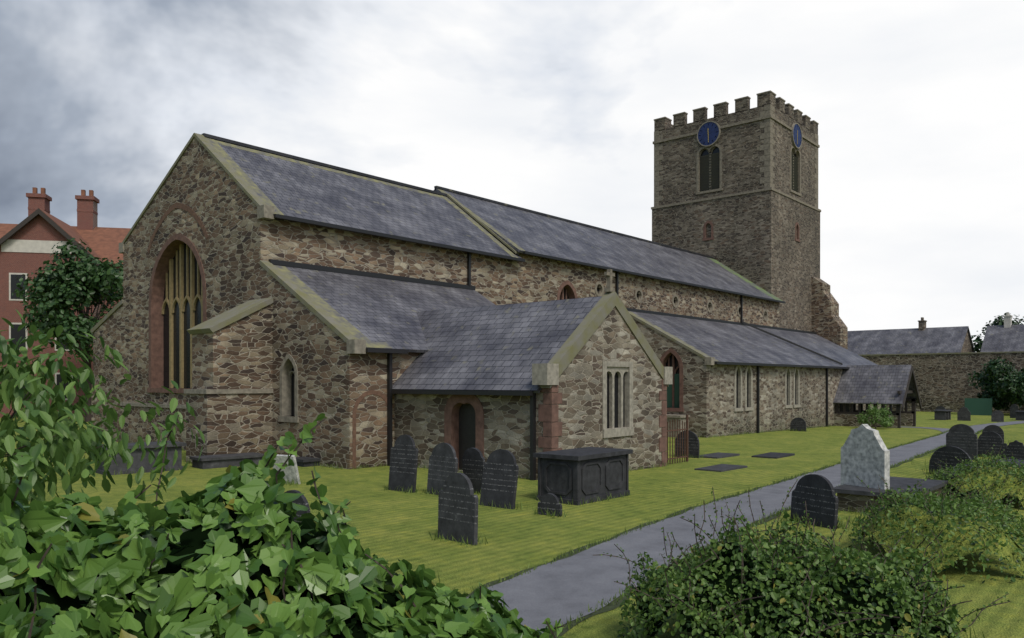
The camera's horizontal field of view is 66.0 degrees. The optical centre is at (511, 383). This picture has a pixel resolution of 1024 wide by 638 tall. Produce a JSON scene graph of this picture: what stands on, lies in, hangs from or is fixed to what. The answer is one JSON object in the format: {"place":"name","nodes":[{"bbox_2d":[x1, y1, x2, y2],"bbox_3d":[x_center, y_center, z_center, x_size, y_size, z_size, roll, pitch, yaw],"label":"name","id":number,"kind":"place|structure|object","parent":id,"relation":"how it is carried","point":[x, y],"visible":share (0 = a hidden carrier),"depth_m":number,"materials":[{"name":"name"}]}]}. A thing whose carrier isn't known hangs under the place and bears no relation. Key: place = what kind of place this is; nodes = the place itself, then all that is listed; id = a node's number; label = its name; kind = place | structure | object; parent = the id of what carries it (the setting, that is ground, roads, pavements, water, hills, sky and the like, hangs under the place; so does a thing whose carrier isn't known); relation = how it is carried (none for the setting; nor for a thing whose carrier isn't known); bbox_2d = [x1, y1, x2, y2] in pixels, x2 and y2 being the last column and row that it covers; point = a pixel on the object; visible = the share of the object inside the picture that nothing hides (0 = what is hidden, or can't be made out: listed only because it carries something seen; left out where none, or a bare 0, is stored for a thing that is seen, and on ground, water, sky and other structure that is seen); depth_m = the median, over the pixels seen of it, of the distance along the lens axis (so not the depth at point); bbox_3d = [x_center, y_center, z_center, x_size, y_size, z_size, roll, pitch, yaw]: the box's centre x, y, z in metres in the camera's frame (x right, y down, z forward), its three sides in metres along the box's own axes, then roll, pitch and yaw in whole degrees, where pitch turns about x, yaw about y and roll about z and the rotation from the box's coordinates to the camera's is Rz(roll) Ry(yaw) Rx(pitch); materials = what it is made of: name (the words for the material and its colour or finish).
{"place":"outdoors","nodes":[
{"label":"outdoors","id":0,"kind":"place"},
{"bbox_2d":[0,187,99,399],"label":"house trim","id":1,"kind":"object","parent":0,"point":[7,244],"visible":0.47,"depth_m":57.05,"materials":[{"name":"white paint"}]},
{"bbox_2d":[0,208,130,264],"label":"tiled roof","id":2,"kind":"structure","parent":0,"point":[102,242],"depth_m":62.41,"materials":[{"name":"orange tile"}]},
{"bbox_2d":[121,406,185,450],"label":"stone wall","id":3,"kind":"structure","parent":0,"point":[135,426],"depth_m":31.32,"materials":[{"name":"beige stone"}]},
{"bbox_2d":[261,266,419,468],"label":"aisle wall","id":4,"kind":"structure","parent":0,"point":[335,380],"depth_m":23.98,"materials":[{"name":"brown stone"}]},
{"bbox_2d":[0,411,1023,637],"bbox_3d":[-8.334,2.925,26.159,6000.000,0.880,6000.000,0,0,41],"label":"ground","id":5,"kind":"structure","parent":0,"point":[391,526],"depth_m":15.65,"materials":[{"name":"green plant"}]},
{"bbox_2d":[0,193,122,417],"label":"victorian walls","id":6,"kind":"structure","parent":5,"relation":"on","point":[39,227],"depth_m":57.31,"materials":[{"name":"red brick"}]},
{"bbox_2d":[12,238,122,421],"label":"tree","id":7,"kind":"object","parent":5,"relation":"on","point":[60,288],"depth_m":49.65,"materials":[{"name":"green plant"}]},
{"bbox_2d":[0,310,204,504],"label":"shrub","id":8,"kind":"object","parent":5,"relation":"on","point":[67,445],"depth_m":6.95,"materials":[{"name":"green plant"}]},
{"bbox_2d":[94,441,185,475],"bbox_3d":[-10.627,2.256,22.520,2.200,1.080,1.150,0,0,-42],"label":"chest tomb","id":9,"kind":"object","parent":5,"relation":"on","point":[137,464],"visible":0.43,"depth_m":22.15,"materials":[{"name":"stone"}]},
{"bbox_2d":[0,509,436,637],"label":"hedge","id":10,"kind":"object","parent":5,"relation":"on","point":[196,537],"visible":0.08,"depth_m":3.61,"materials":[{"name":"green plant"}]},
{"bbox_2d":[189,452,263,468],"bbox_3d":[-8.605,2.431,23.932,2.000,0.520,0.900,0,0,-43],"label":"chest tomb","id":11,"kind":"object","parent":5,"relation":"on","point":[215,461],"depth_m":23.53,"materials":[{"name":"stone"}]},
{"bbox_2d":[0,412,564,637],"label":"ivy","id":12,"kind":"object","parent":5,"relation":"on","point":[119,549],"depth_m":3.56,"materials":[{"name":"green plant"}]},
{"bbox_2d":[273,454,300,483],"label":"leaning slab","id":13,"kind":"structure","parent":5,"relation":"on","point":[291,472],"depth_m":19.60,"materials":[{"name":"white stone"}]},
{"bbox_2d":[284,490,309,521],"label":"headstone","id":14,"kind":"object","parent":5,"relation":"on","point":[301,500],"visible":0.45,"depth_m":13.66,"materials":[{"name":"grey stone"}]},
{"bbox_2d":[296,457,320,466],"bbox_3d":[-5.900,2.479,24.541,0.900,0.420,1.900,0,0,44],"label":"chest tomb","id":15,"kind":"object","parent":5,"relation":"on","point":[305,461],"depth_m":23.80,"materials":[{"name":"stone"}]},
{"bbox_2d":[123,138,517,404],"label":"church wall","id":16,"kind":"structure","parent":5,"relation":"on","point":[237,245],"depth_m":29.37,"materials":[{"name":"stone"}]},
{"bbox_2d":[388,435,417,492],"bbox_3d":[-2.545,2.000,18.442,0.820,1.620,0.230,0,0,37],"label":"headstone","id":17,"kind":"object","parent":5,"relation":"on","point":[403,462],"visible":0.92,"depth_m":18.40,"materials":[{"name":"grey stone"}]},
{"bbox_2d":[427,443,457,494],"bbox_3d":[-1.570,2.071,17.770,0.208,1.481,0.950,0,0,-44],"label":"headstone","id":18,"kind":"object","parent":5,"relation":"on","point":[443,463],"visible":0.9,"depth_m":17.78,"materials":[{"name":"grey stone"}]},
{"bbox_2d":[438,472,477,544],"bbox_3d":[-0.872,2.125,12.654,0.860,1.401,0.109,0,0,43],"label":"headstone","id":19,"kind":"object","parent":5,"relation":"on","point":[457,508],"visible":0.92,"depth_m":12.59,"materials":[{"name":"grey stone"}]},
{"bbox_2d":[91,276,847,462],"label":"buttress wall","id":20,"kind":"structure","parent":5,"relation":"on","point":[237,354],"depth_m":25.06,"materials":[{"name":"brown stone"}]},
{"bbox_2d":[462,448,484,493],"bbox_3d":[-0.862,2.135,18.055,0.620,1.352,0.191,0,0,37],"label":"headstone","id":21,"kind":"object","parent":5,"relation":"on","point":[473,460],"visible":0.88,"depth_m":17.98,"materials":[{"name":"grey stone"}]},
{"bbox_2d":[479,449,518,508],"bbox_3d":[-0.268,2.080,16.134,0.887,1.473,0.327,0,0,41],"label":"headstone","id":22,"kind":"object","parent":5,"relation":"on","point":[500,476],"visible":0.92,"depth_m":16.10,"materials":[{"name":"grey stone"}]},
{"bbox_2d":[90,90,921,479],"bbox_3d":[7.315,-9.276,46.343,24.780,25.400,55.660,0,0,41],"label":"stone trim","id":23,"kind":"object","parent":5,"relation":"on","point":[178,300],"visible":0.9,"depth_m":30.37,"materials":[{"name":"stone"}]},
{"bbox_2d":[214,139,917,404],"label":"roofs","id":24,"kind":"structure","parent":23,"relation":"on","point":[461,339],"depth_m":31.16,"materials":[{"name":"stone"}]},
{"bbox_2d":[205,137,781,360],"bbox_3d":[6.004,-5.415,42.489,10.460,8.578,42.900,0,0,41],"label":"coping","id":25,"kind":"object","parent":24,"relation":"on","point":[326,307],"visible":0.97,"depth_m":29.23,"materials":[{"name":"grey stone"}]},
{"bbox_2d":[538,493,561,516],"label":"headstone","id":26,"kind":"object","parent":5,"relation":"on","point":[549,502],"visible":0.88,"depth_m":15.05,"materials":[{"name":"grey stone"}]},
{"bbox_2d":[114,424,1022,637],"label":"grass tufts","id":27,"kind":"object","parent":5,"relation":"on","point":[686,509],"visible":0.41,"depth_m":15.28,"materials":[{"name":"green plant"}]},
{"bbox_2d":[533,447,632,504],"bbox_3d":[1.598,2.151,17.415,1.180,1.320,2.150,0,0,40],"label":"chest tomb","id":28,"kind":"object","parent":5,"relation":"on","point":[578,475],"visible":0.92,"depth_m":16.85,"materials":[{"name":"stone"}]},
{"bbox_2d":[667,415,687,463],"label":"iron gate","id":29,"kind":"structure","parent":5,"relation":"on","point":[682,456],"depth_m":25.54,"materials":[{"name":"black metal"}]},
{"bbox_2d":[676,431,699,457],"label":"headstone","id":30,"kind":"object","parent":5,"relation":"on","point":[693,445],"visible":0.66,"depth_m":27.67,"materials":[{"name":"grey stone"}]},
{"bbox_2d":[699,452,739,458],"bbox_3d":[7.375,2.674,28.295,0.850,0.250,1.800,0,0,41],"label":"ledger","id":31,"kind":"object","parent":5,"relation":"on","point":[717,455],"visible":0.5,"depth_m":28.01,"materials":[{"name":"stone"}]},
{"bbox_2d":[694,464,746,471],"bbox_3d":[6.343,2.648,23.896,0.850,0.240,1.800,0,0,41],"label":"ledger","id":32,"kind":"object","parent":5,"relation":"on","point":[721,467],"visible":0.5,"depth_m":23.80,"materials":[{"name":"stone"}]},
{"bbox_2d":[466,421,1022,637],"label":"path edge","id":33,"kind":"object","parent":5,"relation":"on","point":[612,606],"visible":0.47,"depth_m":10.72,"materials":[{"name":"soil"}]},
{"bbox_2d":[751,452,794,458],"bbox_3d":[9.454,2.690,28.514,0.900,0.250,1.900,0,0,38],"label":"ledger","id":34,"kind":"object","parent":5,"relation":"on","point":[774,455],"visible":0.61,"depth_m":28.18,"materials":[{"name":"stone"}]},
{"bbox_2d":[634,541,954,637],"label":"bush","id":35,"kind":"object","parent":5,"relation":"on","point":[847,598],"visible":0.39,"depth_m":6.76,"materials":[{"name":"green plant"}]},
{"bbox_2d":[790,417,805,430],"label":"headstone","id":36,"kind":"object","parent":5,"relation":"on","point":[798,424],"visible":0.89,"depth_m":46.01,"materials":[{"name":"grey stone"}]},
{"bbox_2d":[593,479,1009,637],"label":"bush","id":37,"kind":"object","parent":5,"relation":"on","point":[792,571],"depth_m":6.89,"materials":[{"name":"green plant"}]},
{"bbox_2d":[790,474,838,529],"bbox_3d":[5.403,2.221,14.114,0.164,1.202,0.980,0,0,-28],"label":"headstone","id":38,"kind":"object","parent":5,"relation":"on","point":[816,492],"visible":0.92,"depth_m":14.03,"materials":[{"name":"grey stone"}]},
{"bbox_2d":[855,402,895,428],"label":"bush","id":39,"kind":"object","parent":5,"relation":"on","point":[884,421],"depth_m":49.40,"materials":[{"name":"green plant"}]},
{"bbox_2d":[834,476,947,512],"bbox_3d":[7.891,2.454,16.404,1.500,0.720,2.900,0,0,41],"label":"white monument base","id":40,"kind":"object","parent":5,"relation":"on","point":[851,497],"visible":0.36,"depth_m":15.71,"materials":[{"name":"stone"}]},
{"bbox_2d":[841,424,889,489],"bbox_3d":[7.191,1.833,16.082,0.160,2.020,1.020,0,0,-29],"label":"white monument","id":41,"kind":"object","parent":40,"relation":"on","point":[865,454],"visible":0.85,"depth_m":15.97,"materials":[{"name":"stone"}]},
{"bbox_2d":[846,445,1023,583],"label":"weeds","id":42,"kind":"object","parent":5,"relation":"on","point":[969,506],"depth_m":11.35,"materials":[{"name":"green plant"}]},
{"bbox_2d":[855,466,1023,575],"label":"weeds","id":43,"kind":"object","parent":5,"relation":"on","point":[1007,551],"visible":0.41,"depth_m":10.93,"materials":[{"name":"green plant"}]},
{"bbox_2d":[935,406,945,409],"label":"headstone","id":44,"kind":"object","parent":5,"relation":"on","point":[940,408],"visible":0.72,"depth_m":73.37,"materials":[{"name":"grey stone"}]},
{"bbox_2d":[861,353,1023,413],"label":"wall","id":45,"kind":"structure","parent":5,"relation":"on","point":[941,379],"depth_m":88.10,"materials":[{"name":"stone"}]},
{"bbox_2d":[859,351,1023,355],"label":"wall cap","id":46,"kind":"object","parent":45,"relation":"on","point":[943,353],"depth_m":88.11,"materials":[{"name":"grey stone"}]},
{"bbox_2d":[933,410,951,419],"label":"chest tomb","id":47,"kind":"object","parent":5,"relation":"on","point":[942,414],"visible":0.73,"depth_m":65.28,"materials":[{"name":"grey stone"}]},
{"bbox_2d":[918,317,972,351],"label":"house walls","id":48,"kind":"structure","parent":5,"relation":"on","point":[967,347],"depth_m":99.05,"materials":[{"name":"beige stone"}]},
{"bbox_2d":[848,326,974,354],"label":"house roof","id":49,"kind":"structure","parent":48,"relation":"on","point":[915,340],"depth_m":100.03,"materials":[{"name":"grey stone"}]},
{"bbox_2d":[929,446,971,473],"bbox_3d":[12.450,2.339,22.357,0.098,1.151,1.250,0,0,-32],"label":"headstone","id":50,"kind":"object","parent":5,"relation":"on","point":[948,453],"visible":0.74,"depth_m":22.40,"materials":[{"name":"grey stone"}]},
{"bbox_2d":[946,424,977,459],"bbox_3d":[15.844,2.192,27.786,0.106,1.551,1.000,0,0,-41],"label":"headstone","id":51,"kind":"object","parent":5,"relation":"on","point":[964,437],"visible":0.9,"depth_m":27.68,"materials":[{"name":"grey stone"}]},
{"bbox_2d":[957,407,970,420],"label":"headstone","id":52,"kind":"object","parent":5,"relation":"on","point":[963,413],"visible":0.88,"depth_m":64.05,"materials":[{"name":"grey stone"}]},
{"bbox_2d":[942,465,1008,502],"bbox_3d":[10.888,2.393,18.301,1.250,0.750,2.600,0,0,36],"label":"bush","id":53,"kind":"object","parent":5,"relation":"on","point":[1001,500],"visible":0.09,"depth_m":17.53,"materials":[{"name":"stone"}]},
{"bbox_2d":[965,398,991,415],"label":"green board","id":54,"kind":"object","parent":5,"relation":"on","point":[978,406],"visible":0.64,"depth_m":78.95,"materials":[{"name":"green paint"}]},
{"bbox_2d":[978,431,1007,457],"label":"headstone","id":55,"kind":"object","parent":5,"relation":"on","point":[987,440],"visible":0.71,"depth_m":28.68,"materials":[{"name":"grey stone"}]},
{"bbox_2d":[982,425,1003,442],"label":"headstone","id":56,"kind":"object","parent":5,"relation":"on","point":[996,429],"visible":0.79,"depth_m":33.06,"materials":[{"name":"grey stone"}]},
{"bbox_2d":[967,357,1023,410],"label":"bush","id":57,"kind":"object","parent":5,"relation":"on","point":[1005,390],"depth_m":78.63,"materials":[{"name":"green plant"}]},
{"bbox_2d":[971,313,1023,351],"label":"tree","id":58,"kind":"object","parent":5,"relation":"on","point":[979,341],"visible":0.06,"depth_m":107.74,"materials":[{"name":"green plant"}]},
{"bbox_2d":[991,410,1003,421],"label":"headstone","id":59,"kind":"object","parent":5,"relation":"on","point":[997,415],"visible":0.89,"depth_m":62.14,"materials":[{"name":"grey stone"}]},
{"bbox_2d":[987,458,1023,467],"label":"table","id":60,"kind":"object","parent":5,"relation":"on","point":[1019,464],"visible":0.09,"depth_m":23.51,"materials":[{"name":"stone"}]},
{"bbox_2d":[1003,312,1012,327],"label":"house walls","id":61,"kind":"structure","parent":5,"relation":"on","point":[1007,320],"depth_m":96.70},
{"bbox_2d":[1004,440,1023,459],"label":"headstone","id":62,"kind":"object","parent":5,"relation":"on","point":[1016,448],"visible":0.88,"depth_m":26.08,"materials":[{"name":"grey stone"}]},
{"bbox_2d":[1010,404,1017,417],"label":"headstone","id":63,"kind":"object","parent":5,"relation":"on","point":[1013,407],"visible":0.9,"depth_m":71.44,"materials":[{"name":"grey stone"}]},
{"bbox_2d":[1014,411,1023,420],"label":"chest tomb","id":64,"kind":"object","parent":5,"relation":"on","point":[1019,415],"visible":0.74,"depth_m":65.72,"materials":[{"name":"grey stone"}]},
{"bbox_2d":[0,0,1023,349],"label":"sky","id":65,"kind":"structure","parent":0,"point":[551,107],"materials":[{"name":"white"}]},
{"bbox_2d":[394,307,665,479],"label":"porch wall","id":66,"kind":"structure","parent":0,"point":[419,419],"depth_m":22.05,"materials":[{"name":"brown stone"}]},
{"bbox_2d":[518,253,779,327],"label":"nave wall","id":67,"kind":"structure","parent":0,"point":[541,279],"depth_m":44.28,"materials":[{"name":"stone"}]},
{"bbox_2d":[652,190,819,331],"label":"tower wall","id":68,"kind":"structure","parent":0,"point":[755,242],"depth_m":61.72,"materials":[{"name":"grey stone"}]},
{"bbox_2d":[654,105,817,238],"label":"tower wall","id":69,"kind":"structure","parent":0,"point":[742,153],"depth_m":61.90,"materials":[{"name":"grey stone"}]},
{"bbox_2d":[654,92,817,134],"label":"battlements","id":70,"kind":"object","parent":69,"relation":"on","point":[740,105],"depth_m":62.51,"materials":[{"name":"grey stone"}]},
{"bbox_2d":[467,421,1023,632],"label":"path","id":71,"kind":"structure","parent":0,"point":[572,586],"depth_m":11.42,"materials":[{"name":"grey asphalt"}]},
{"bbox_2d":[633,319,880,437],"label":"aisle wall","id":72,"kind":"structure","parent":0,"point":[708,398],"depth_m":42.32,"materials":[{"name":"stone"}]},
{"bbox_2d":[834,413,912,427],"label":"porch wall","id":73,"kind":"structure","parent":0,"point":[850,420],"depth_m":52.64,"materials":[{"name":"grey stone"}]},
{"bbox_2d":[980,324,1023,351],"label":"house roof","id":74,"kind":"structure","parent":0,"point":[999,338],"depth_m":95.39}
]}

